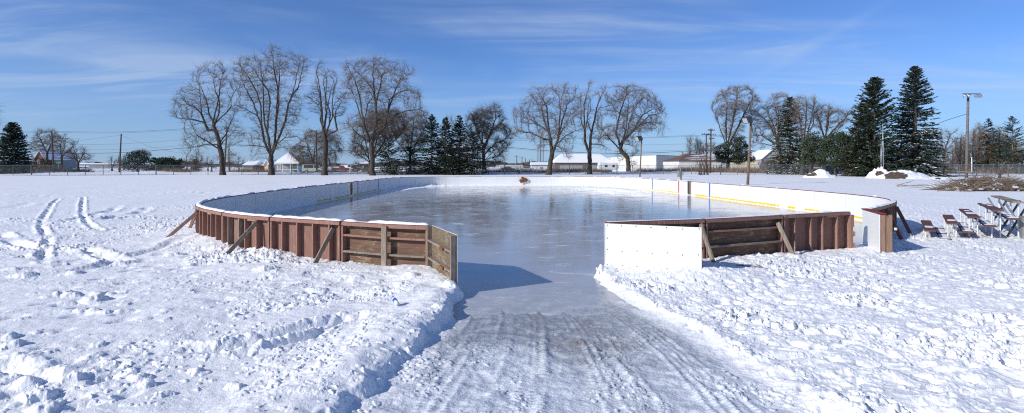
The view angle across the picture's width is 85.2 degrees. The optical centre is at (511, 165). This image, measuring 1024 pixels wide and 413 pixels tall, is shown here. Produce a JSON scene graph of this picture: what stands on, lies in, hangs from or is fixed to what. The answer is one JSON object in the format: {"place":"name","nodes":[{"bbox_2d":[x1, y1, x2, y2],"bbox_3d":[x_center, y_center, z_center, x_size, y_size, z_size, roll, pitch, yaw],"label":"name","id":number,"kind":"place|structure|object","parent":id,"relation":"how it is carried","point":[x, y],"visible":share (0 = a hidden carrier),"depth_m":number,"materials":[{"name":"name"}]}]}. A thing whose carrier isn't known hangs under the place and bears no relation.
{"place":"outdoors","nodes":[
{"label":"outdoors","id":0,"kind":"place"},
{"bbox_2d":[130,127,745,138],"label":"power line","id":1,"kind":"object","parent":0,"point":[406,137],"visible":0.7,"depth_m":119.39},
{"bbox_2d":[0,166,1023,412],"bbox_3d":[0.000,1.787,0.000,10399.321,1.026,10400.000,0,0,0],"label":"snow field","id":2,"kind":"structure","parent":0,"point":[114,298],"depth_m":8.40,"materials":[{"name":"snow"}]},
{"bbox_2d":[0,122,36,173],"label":"blue spruce","id":3,"kind":"object","parent":2,"relation":"on","point":[13,138],"visible":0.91,"depth_m":115.44,"materials":[{"name":"green plant"}]},
{"bbox_2d":[29,155,47,168],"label":"bare bush","id":4,"kind":"object","parent":2,"relation":"on","point":[35,159],"visible":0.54,"depth_m":127.70,"materials":[{"name":"brown plant"}]},
{"bbox_2d":[34,154,55,169],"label":"bare bush","id":5,"kind":"object","parent":2,"relation":"on","point":[45,163],"visible":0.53,"depth_m":127.64,"materials":[{"name":"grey plant"}]},
{"bbox_2d":[28,126,66,166],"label":"bare tree","id":6,"kind":"object","parent":2,"relation":"on","point":[44,140],"visible":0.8,"depth_m":149.43,"materials":[{"name":"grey plant"}]},
{"bbox_2d":[34,150,70,167],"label":"brick house","id":7,"kind":"structure","parent":2,"relation":"on","point":[40,154],"depth_m":166.13,"materials":[{"name":"brown brick"}]},
{"bbox_2d":[51,131,54,172],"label":"utility pole","id":8,"kind":"object","parent":2,"relation":"on","point":[52,151],"visible":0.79,"depth_m":116.89,"materials":[{"name":"brown wood"}]},
{"bbox_2d":[50,133,78,169],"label":"bare tree","id":9,"kind":"object","parent":2,"relation":"on","point":[63,150],"visible":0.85,"depth_m":139.87,"materials":[{"name":"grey plant"}]},
{"bbox_2d":[54,154,76,169],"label":"white annex","id":10,"kind":"object","parent":2,"relation":"on","point":[71,162],"visible":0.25,"depth_m":173.66,"materials":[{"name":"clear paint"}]},
{"bbox_2d":[58,142,94,169],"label":"bare tree","id":11,"kind":"object","parent":2,"relation":"on","point":[78,156],"visible":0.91,"depth_m":129.71,"materials":[{"name":"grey plant"}]},
{"bbox_2d":[119,134,121,171],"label":"utility pole","id":12,"kind":"object","parent":2,"relation":"on","point":[120,151],"visible":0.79,"depth_m":118.88,"materials":[{"name":"brown wood"}]},
{"bbox_2d":[47,145,746,153],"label":"power line","id":13,"kind":"object","parent":12,"relation":"attached to","point":[345,150],"visible":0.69,"depth_m":118.78,"materials":[{"name":"metal"}]},
{"bbox_2d":[79,163,182,167],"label":"long building","id":14,"kind":"structure","parent":2,"relation":"on","point":[96,165],"depth_m":300.00,"materials":[{"name":"white paint"}]},
{"bbox_2d":[121,149,153,171],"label":"scrub pine","id":15,"kind":"object","parent":2,"relation":"on","point":[142,158],"visible":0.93,"depth_m":149.19,"materials":[{"name":"green plant"}]},
{"bbox_2d":[154,156,180,170],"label":"round evergreen","id":16,"kind":"object","parent":2,"relation":"on","point":[162,162],"visible":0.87,"depth_m":183.66,"materials":[{"name":"green plant"}]},
{"bbox_2d":[181,151,194,169],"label":"bare bush","id":17,"kind":"object","parent":2,"relation":"on","point":[185,160],"visible":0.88,"depth_m":155.02,"materials":[{"name":"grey plant"}]},
{"bbox_2d":[187,151,205,170],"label":"bare bush","id":18,"kind":"object","parent":2,"relation":"on","point":[198,160],"visible":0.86,"depth_m":154.73,"materials":[{"name":"brown plant"}]},
{"bbox_2d":[168,56,249,174],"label":"bare elm","id":19,"kind":"object","parent":2,"relation":"on","point":[220,142],"visible":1,"depth_m":103.84,"materials":[{"name":"brown plant"}]},
{"bbox_2d":[231,154,246,169],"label":"bare bush","id":20,"kind":"object","parent":2,"relation":"on","point":[237,162],"visible":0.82,"depth_m":154.67,"materials":[{"name":"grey plant"}]},
{"bbox_2d":[242,161,262,169],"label":"shed","id":21,"kind":"structure","parent":2,"relation":"on","point":[250,167],"depth_m":150.51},
{"bbox_2d":[226,40,313,174],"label":"bare elm","id":22,"kind":"object","parent":2,"relation":"on","point":[269,150],"visible":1,"depth_m":103.90,"materials":[{"name":"brown plant"}]},
{"bbox_2d":[274,152,312,171],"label":"porch house","id":23,"kind":"structure","parent":2,"relation":"on","point":[282,163],"depth_m":140.05,"materials":[{"name":"white paint"}]},
{"bbox_2d":[165,181,429,266],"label":"rink boards","id":24,"kind":"object","parent":2,"relation":"on","point":[236,220],"visible":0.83,"depth_m":12.59,"materials":[{"name":"brown wood"}]},
{"bbox_2d":[302,165,321,171],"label":"camper van","id":25,"kind":"object","parent":2,"relation":"on","point":[306,169],"visible":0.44,"depth_m":129.94,"materials":[{"name":"beige paint"}]},
{"bbox_2d":[315,130,317,171],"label":"utility pole","id":26,"kind":"object","parent":2,"relation":"on","point":[316,150],"visible":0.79,"depth_m":118.89,"materials":[{"name":"brown wood"}]},
{"bbox_2d":[91,138,741,144],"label":"power line","id":27,"kind":"object","parent":26,"relation":"attached to","point":[328,141],"visible":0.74,"depth_m":118.59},
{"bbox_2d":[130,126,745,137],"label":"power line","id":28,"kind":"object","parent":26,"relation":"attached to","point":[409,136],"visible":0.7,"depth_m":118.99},
{"bbox_2d":[284,124,350,168],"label":"weeping birch","id":29,"kind":"object","parent":2,"relation":"on","point":[304,155],"visible":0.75,"depth_m":138.71,"materials":[{"name":"brown plant"}]},
{"bbox_2d":[303,61,351,174],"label":"bare elm","id":30,"kind":"object","parent":2,"relation":"on","point":[325,150],"visible":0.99,"depth_m":102.00,"materials":[{"name":"grey plant"}]},
{"bbox_2d":[350,160,360,171],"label":"red bush","id":31,"kind":"object","parent":2,"relation":"on","point":[357,169],"visible":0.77,"depth_m":124.73,"materials":[{"name":"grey plant"}]},
{"bbox_2d":[3,164,719,174],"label":"chain link fence","id":32,"kind":"object","parent":2,"relation":"on","point":[601,169],"visible":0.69,"depth_m":108.21,"materials":[{"name":"metal"}]},
{"bbox_2d":[359,161,367,171],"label":"dark shed","id":33,"kind":"structure","parent":2,"relation":"on","point":[364,163],"depth_m":117.00,"materials":[{"name":"white paint"}]},
{"bbox_2d":[29,167,722,172],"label":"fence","id":34,"kind":"object","parent":2,"relation":"on","point":[343,169],"visible":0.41,"depth_m":120.51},
{"bbox_2d":[344,104,410,173],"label":"bushy willow","id":35,"kind":"object","parent":2,"relation":"on","point":[386,138],"visible":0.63,"depth_m":109.16,"materials":[{"name":"brown plant"}]},
{"bbox_2d":[333,54,431,175],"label":"bare elm","id":36,"kind":"object","parent":2,"relation":"on","point":[363,119],"visible":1,"depth_m":99.35,"materials":[{"name":"brown plant"}]},
{"bbox_2d":[375,142,405,174],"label":"young spruce","id":37,"kind":"object","parent":2,"relation":"on","point":[386,156],"visible":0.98,"depth_m":105.57,"materials":[{"name":"green plant"}]},
{"bbox_2d":[392,111,429,169],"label":"bare tree","id":38,"kind":"object","parent":2,"relation":"on","point":[421,124],"visible":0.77,"depth_m":121.11,"materials":[{"name":"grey plant"}]},
{"bbox_2d":[399,146,422,173],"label":"young spruce","id":39,"kind":"object","parent":2,"relation":"on","point":[412,158],"visible":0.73,"depth_m":111.77,"materials":[{"name":"green plant"}]},
{"bbox_2d":[410,114,449,174],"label":"spruce","id":40,"kind":"object","parent":2,"relation":"on","point":[432,141],"visible":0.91,"depth_m":108.73,"materials":[{"name":"green plant"}]},
{"bbox_2d":[433,117,454,173],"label":"spruce","id":41,"kind":"object","parent":2,"relation":"on","point":[445,126],"visible":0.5,"depth_m":112.68,"materials":[{"name":"green plant"}]},
{"bbox_2d":[435,130,457,174],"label":"thin sapling","id":42,"kind":"object","parent":2,"relation":"on","point":[445,145],"visible":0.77,"depth_m":106.97,"materials":[{"name":"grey plant"}]},
{"bbox_2d":[435,148,464,174],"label":"young spruce","id":43,"kind":"object","parent":2,"relation":"on","point":[453,161],"visible":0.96,"depth_m":105.70,"materials":[{"name":"green plant"}]},
{"bbox_2d":[441,115,471,174],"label":"spruce","id":44,"kind":"object","parent":2,"relation":"on","point":[459,131],"visible":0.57,"depth_m":109.57,"materials":[{"name":"green plant"}]},
{"bbox_2d":[457,131,491,174],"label":"young spruce","id":45,"kind":"object","parent":2,"relation":"on","point":[472,170],"visible":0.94,"depth_m":106.59,"materials":[{"name":"green plant"}]},
{"bbox_2d":[469,133,487,173],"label":"thin sapling","id":46,"kind":"object","parent":2,"relation":"on","point":[478,150],"visible":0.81,"depth_m":106.94,"materials":[{"name":"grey plant"}]},
{"bbox_2d":[464,101,527,173],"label":"bushy elm","id":47,"kind":"object","parent":2,"relation":"on","point":[482,123],"visible":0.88,"depth_m":111.37,"materials":[{"name":"brown plant"}]},
{"bbox_2d":[496,165,522,169],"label":"flat shed","id":48,"kind":"structure","parent":2,"relation":"on","point":[517,167],"depth_m":229.95,"materials":[{"name":"white paint"}]},
{"bbox_2d":[8,159,1023,167],"bbox_3d":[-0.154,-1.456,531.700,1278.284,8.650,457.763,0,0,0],"label":"distant woods","id":49,"kind":"object","parent":2,"relation":"on","point":[504,163],"visible":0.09,"depth_m":554.90,"materials":[{"name":"plant"}]},
{"bbox_2d":[351,176,688,194],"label":"rink boards","id":50,"kind":"object","parent":2,"relation":"on","point":[668,185],"visible":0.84,"depth_m":56.44,"materials":[{"name":"white painted boards"},{"name":"red paint"},{"name":"snow"}]},
{"bbox_2d":[530,162,547,168],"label":"white shed","id":51,"kind":"structure","parent":2,"relation":"on","point":[540,165],"depth_m":240.37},
{"bbox_2d":[506,80,590,174],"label":"bare elm","id":52,"kind":"object","parent":2,"relation":"on","point":[550,140],"visible":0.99,"depth_m":106.04,"materials":[{"name":"grey plant"}]},
{"bbox_2d":[552,154,611,170],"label":"gabled hall","id":53,"kind":"structure","parent":2,"relation":"on","point":[576,161],"depth_m":190.66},
{"bbox_2d":[577,79,610,173],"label":"bare elm","id":54,"kind":"object","parent":2,"relation":"on","point":[589,157],"visible":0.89,"depth_m":112.14,"materials":[{"name":"grey plant"}]},
{"bbox_2d":[597,163,618,171],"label":"white camper","id":55,"kind":"object","parent":2,"relation":"on","point":[610,166],"visible":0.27,"depth_m":148.99,"materials":[{"name":"paint"}]},
{"bbox_2d":[594,82,669,171],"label":"bare elm","id":56,"kind":"object","parent":2,"relation":"on","point":[631,130],"visible":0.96,"depth_m":125.75,"materials":[{"name":"grey plant"}]},
{"bbox_2d":[635,136,642,176],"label":"floodlight pole","id":57,"kind":"object","parent":2,"relation":"on","point":[638,138],"visible":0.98,"depth_m":87.91,"materials":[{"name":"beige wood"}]},
{"bbox_2d":[607,152,683,170],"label":"warehouse","id":58,"kind":"structure","parent":2,"relation":"on","point":[654,160],"depth_m":176.32,"materials":[{"name":"metal"}]},
{"bbox_2d":[684,132,697,153],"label":"columnar poplar","id":59,"kind":"object","parent":2,"relation":"on","point":[689,145],"visible":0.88,"depth_m":239.88,"materials":[{"name":"grey plant"}]},
{"bbox_2d":[663,154,744,169],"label":"brown roof shed","id":60,"kind":"structure","parent":2,"relation":"on","point":[684,159],"depth_m":152.33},
{"bbox_2d":[708,129,715,172],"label":"utility pole","id":61,"kind":"object","parent":2,"relation":"on","point":[710,134],"visible":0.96,"depth_m":116.86,"materials":[{"name":"brown wood"}]},
{"bbox_2d":[604,210,850,264],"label":"rink boards","id":62,"kind":"object","parent":2,"relation":"on","point":[767,234],"visible":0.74,"depth_m":13.15,"materials":[{"name":"brown paint"}]},
{"bbox_2d":[605,223,701,268],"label":"rink gate","id":63,"kind":"structure","parent":62,"relation":"attached to","point":[631,245],"depth_m":11.08,"materials":[{"name":"white painted board"},{"name":"weathered grey wood"}]},
{"bbox_2d":[848,215,854,247],"bbox_3d":[8.711,1.760,14.291,0.142,0.980,0.179,0,0,0],"label":"wall end post","id":64,"kind":"object","parent":62,"relation":"attached to","point":[852,234],"depth_m":14.21,"materials":[{"name":"brown paint"}]},
{"bbox_2d":[714,136,755,167],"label":"snowy pine","id":65,"kind":"object","parent":2,"relation":"on","point":[733,159],"visible":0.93,"depth_m":138.07,"materials":[{"name":"green plant"}]},
{"bbox_2d":[710,84,762,154],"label":"bare poplar","id":66,"kind":"object","parent":2,"relation":"on","point":[736,107],"visible":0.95,"depth_m":151.93,"materials":[{"name":"brown plant"}]},
{"bbox_2d":[719,150,755,168],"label":"beige barn side","id":67,"kind":"structure","parent":2,"relation":"on","point":[752,154],"depth_m":150.00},
{"bbox_2d":[742,116,752,184],"bbox_3d":[24.572,-1.264,57.786,1.104,7.632,0.820,0,0,-16],"label":"floodlight pole","id":68,"kind":"object","parent":2,"relation":"on","point":[747,119],"visible":0.98,"depth_m":57.89,"materials":[{"name":"beige wood"}]},
{"bbox_2d":[736,264,760,267],"bbox_3d":[4.876,2.080,11.484,0.485,0.067,0.122,0,0,7],"label":"loose plank","id":69,"kind":"object","parent":2,"relation":"on","point":[750,265],"visible":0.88,"depth_m":11.44,"materials":[{"name":"grey wood"}]},
{"bbox_2d":[753,149,778,167],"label":"beige gable barn","id":70,"kind":"structure","parent":2,"relation":"on","point":[760,155],"depth_m":146.92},
{"bbox_2d":[757,156,775,172],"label":"bare shrub","id":71,"kind":"object","parent":2,"relation":"on","point":[767,162],"visible":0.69,"depth_m":113.46,"materials":[{"name":"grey plant"}]},
{"bbox_2d":[749,90,792,160],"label":"bare poplar","id":72,"kind":"object","parent":2,"relation":"on","point":[757,114],"visible":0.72,"depth_m":152.16,"materials":[{"name":"grey plant"}]},
{"bbox_2d":[762,97,818,174],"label":"snowy spruce","id":73,"kind":"object","parent":2,"relation":"on","point":[789,157],"visible":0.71,"depth_m":111.54,"materials":[{"name":"green plant"}]},
{"bbox_2d":[691,181,911,239],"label":"rink boards","id":74,"kind":"object","parent":2,"relation":"on","point":[817,201],"visible":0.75,"depth_m":26.65,"materials":[{"name":"white painted boards"},{"name":"yellow kick strip"},{"name":"red paint"}]},
{"bbox_2d":[861,208,896,252],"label":"rink gate","id":75,"kind":"structure","parent":74,"relation":"attached to","point":[876,230],"depth_m":13.71,"materials":[{"name":"grey wood"}]},
{"bbox_2d":[788,90,825,174],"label":"bare poplar","id":76,"kind":"object","parent":2,"relation":"on","point":[798,108],"visible":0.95,"depth_m":104.62,"materials":[{"name":"grey plant"}]},
{"bbox_2d":[799,131,825,172],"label":"green pine","id":77,"kind":"object","parent":2,"relation":"on","point":[810,147],"visible":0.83,"depth_m":96.53,"materials":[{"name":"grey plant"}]},
{"bbox_2d":[803,169,837,177],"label":"snow mound","id":78,"kind":"object","parent":2,"relation":"on","point":[820,173],"visible":0.91,"depth_m":82.91,"materials":[{"name":"snow"}]},
{"bbox_2d":[814,166,842,173],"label":"dark pickup","id":79,"kind":"object","parent":2,"relation":"on","point":[831,169],"visible":0.3,"depth_m":117.18,"materials":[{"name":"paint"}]},
{"bbox_2d":[810,101,853,170],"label":"bare poplar","id":80,"kind":"object","parent":2,"relation":"on","point":[829,114],"visible":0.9,"depth_m":104.59,"materials":[{"name":"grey plant"}]},
{"bbox_2d":[810,130,859,175],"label":"green pine","id":81,"kind":"object","parent":2,"relation":"on","point":[829,145],"visible":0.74,"depth_m":93.07,"materials":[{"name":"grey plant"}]},
{"bbox_2d":[682,166,1023,173],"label":"dry scrub","id":82,"kind":"object","parent":2,"relation":"on","point":[733,169],"visible":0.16,"depth_m":127.69,"materials":[{"name":"plant"}]},
{"bbox_2d":[944,144,959,168],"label":"tree","id":83,"kind":"object","parent":82,"relation":"on","point":[952,152],"visible":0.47,"depth_m":128.85,"materials":[{"name":"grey plant"}]},
{"bbox_2d":[993,125,1011,166],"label":"tree","id":84,"kind":"object","parent":82,"relation":"on","point":[998,133],"visible":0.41,"depth_m":125.77,"materials":[{"name":"brown plant"}]},
{"bbox_2d":[985,116,1023,168],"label":"spruce","id":85,"kind":"object","parent":82,"relation":"on","point":[1011,129],"visible":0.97,"depth_m":119.94,"materials":[{"name":"green plant"}]},
{"bbox_2d":[837,101,892,176],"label":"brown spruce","id":86,"kind":"object","parent":2,"relation":"on","point":[863,148],"visible":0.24,"depth_m":91.60,"materials":[{"name":"green plant"}]},
{"bbox_2d":[720,164,1023,177],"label":"chain link fence","id":87,"kind":"object","parent":2,"relation":"on","point":[884,164],"visible":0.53,"depth_m":99.60,"materials":[{"name":"metal"}]},
{"bbox_2d":[836,76,916,176],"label":"tall spruce","id":88,"kind":"object","parent":2,"relation":"on","point":[872,89],"visible":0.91,"depth_m":89.34,"materials":[{"name":"green plant"}]},
{"bbox_2d":[865,166,887,177],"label":"snow mound","id":89,"kind":"object","parent":2,"relation":"on","point":[876,172],"visible":0.48,"depth_m":79.46,"materials":[{"name":"snow"}]},
{"bbox_2d":[763,167,1023,174],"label":"chain link fence","id":90,"kind":"object","parent":2,"relation":"on","point":[962,169],"visible":0.18,"depth_m":110.88,"materials":[{"name":"metal"}]},
{"bbox_2d":[874,170,930,178],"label":"snow mound","id":91,"kind":"object","parent":2,"relation":"on","point":[903,174],"visible":0.81,"depth_m":76.48,"materials":[{"name":"snow"}]},
{"bbox_2d":[884,65,957,176],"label":"tall spruce","id":92,"kind":"object","parent":2,"relation":"on","point":[918,152],"visible":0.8,"depth_m":91.14,"materials":[{"name":"green plant"}]},
{"bbox_2d":[922,177,952,179],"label":"snow mound","id":93,"kind":"object","parent":2,"relation":"on","point":[939,178],"visible":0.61,"depth_m":73.10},
{"bbox_2d":[926,139,953,166],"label":"tree","id":94,"kind":"object","parent":2,"relation":"on","point":[939,158],"visible":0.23,"depth_m":121.11,"materials":[{"name":"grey plant"}]},
{"bbox_2d":[935,124,961,168],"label":"windblown tree","id":95,"kind":"object","parent":2,"relation":"on","point":[949,136],"visible":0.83,"depth_m":117.82,"materials":[{"name":"grey plant"}]},
{"bbox_2d":[948,133,973,169],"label":"tree","id":96,"kind":"object","parent":2,"relation":"on","point":[959,158],"visible":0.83,"depth_m":122.83,"materials":[{"name":"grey plant"}]},
{"bbox_2d":[914,170,1023,191],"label":"brush pile","id":97,"kind":"object","parent":2,"relation":"on","point":[983,183],"visible":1,"depth_m":44.22,"materials":[{"name":"brown wood"}]},
{"bbox_2d":[921,195,1023,239],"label":"bleachers","id":98,"kind":"object","parent":2,"relation":"on","point":[928,226],"visible":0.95,"depth_m":17.39,"materials":[{"name":"brown wood"}]},
{"bbox_2d":[962,93,982,177],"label":"stadium light pole","id":99,"kind":"object","parent":2,"relation":"on","point":[967,134],"visible":0.97,"depth_m":79.85,"materials":[{"name":"grey wood"}]},
{"bbox_2d":[962,127,986,169],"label":"tree","id":100,"kind":"object","parent":2,"relation":"on","point":[975,145],"visible":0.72,"depth_m":123.62,"materials":[{"name":"brown plant"}]},
{"bbox_2d":[971,122,982,162],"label":"tree","id":101,"kind":"object","parent":2,"relation":"on","point":[977,127],"visible":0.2,"depth_m":130.83,"materials":[{"name":"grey plant"}]},
{"bbox_2d":[973,129,999,169],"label":"tree","id":102,"kind":"object","parent":2,"relation":"on","point":[988,146],"visible":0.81,"depth_m":124.55,"materials":[{"name":"brown plant"}]},
{"bbox_2d":[973,118,1005,171],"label":"spruce","id":103,"kind":"object","parent":2,"relation":"on","point":[987,161],"visible":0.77,"depth_m":124.58,"materials":[{"name":"green plant"}]},
{"bbox_2d":[993,158,1015,176],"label":"forked shrub","id":104,"kind":"object","parent":2,"relation":"on","point":[999,173],"visible":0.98,"depth_m":79.86,"materials":[{"name":"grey plant"}]},
{"bbox_2d":[1000,137,1023,169],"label":"tree","id":105,"kind":"object","parent":2,"relation":"on","point":[1018,153],"visible":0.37,"depth_m":126.63,"materials":[{"name":"brown plant"}]},
{"bbox_2d":[1018,216,1023,238],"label":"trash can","id":106,"kind":"object","parent":2,"relation":"on","point":[1021,226],"visible":0.85,"depth_m":16.31,"materials":[{"name":"metal"}]},
{"bbox_2d":[0,0,1023,164],"label":"sky","id":107,"kind":"structure","parent":0,"point":[85,70],"materials":[{"name":"blue"}]},
{"bbox_2d":[267,187,861,325],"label":"rink ice","id":108,"kind":"structure","parent":0,"point":[528,250],"depth_m":20.97,"materials":[{"name":"ice"}]},
{"bbox_2d":[340,267,821,412],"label":"drive","id":109,"kind":"structure","parent":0,"point":[616,357],"depth_m":5.80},
{"bbox_3d":[-1.650,1.730,11.058,0.100,1.040,0.165,0,0,0],"label":"gate post","id":110,"kind":"object","parent":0,"visible":0},
{"bbox_2d":[427,225,457,285],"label":"rink gate","id":111,"kind":"structure","parent":110,"relation":"attached to","point":[442,251],"depth_m":10.12,"materials":[{"name":"brown wood"}]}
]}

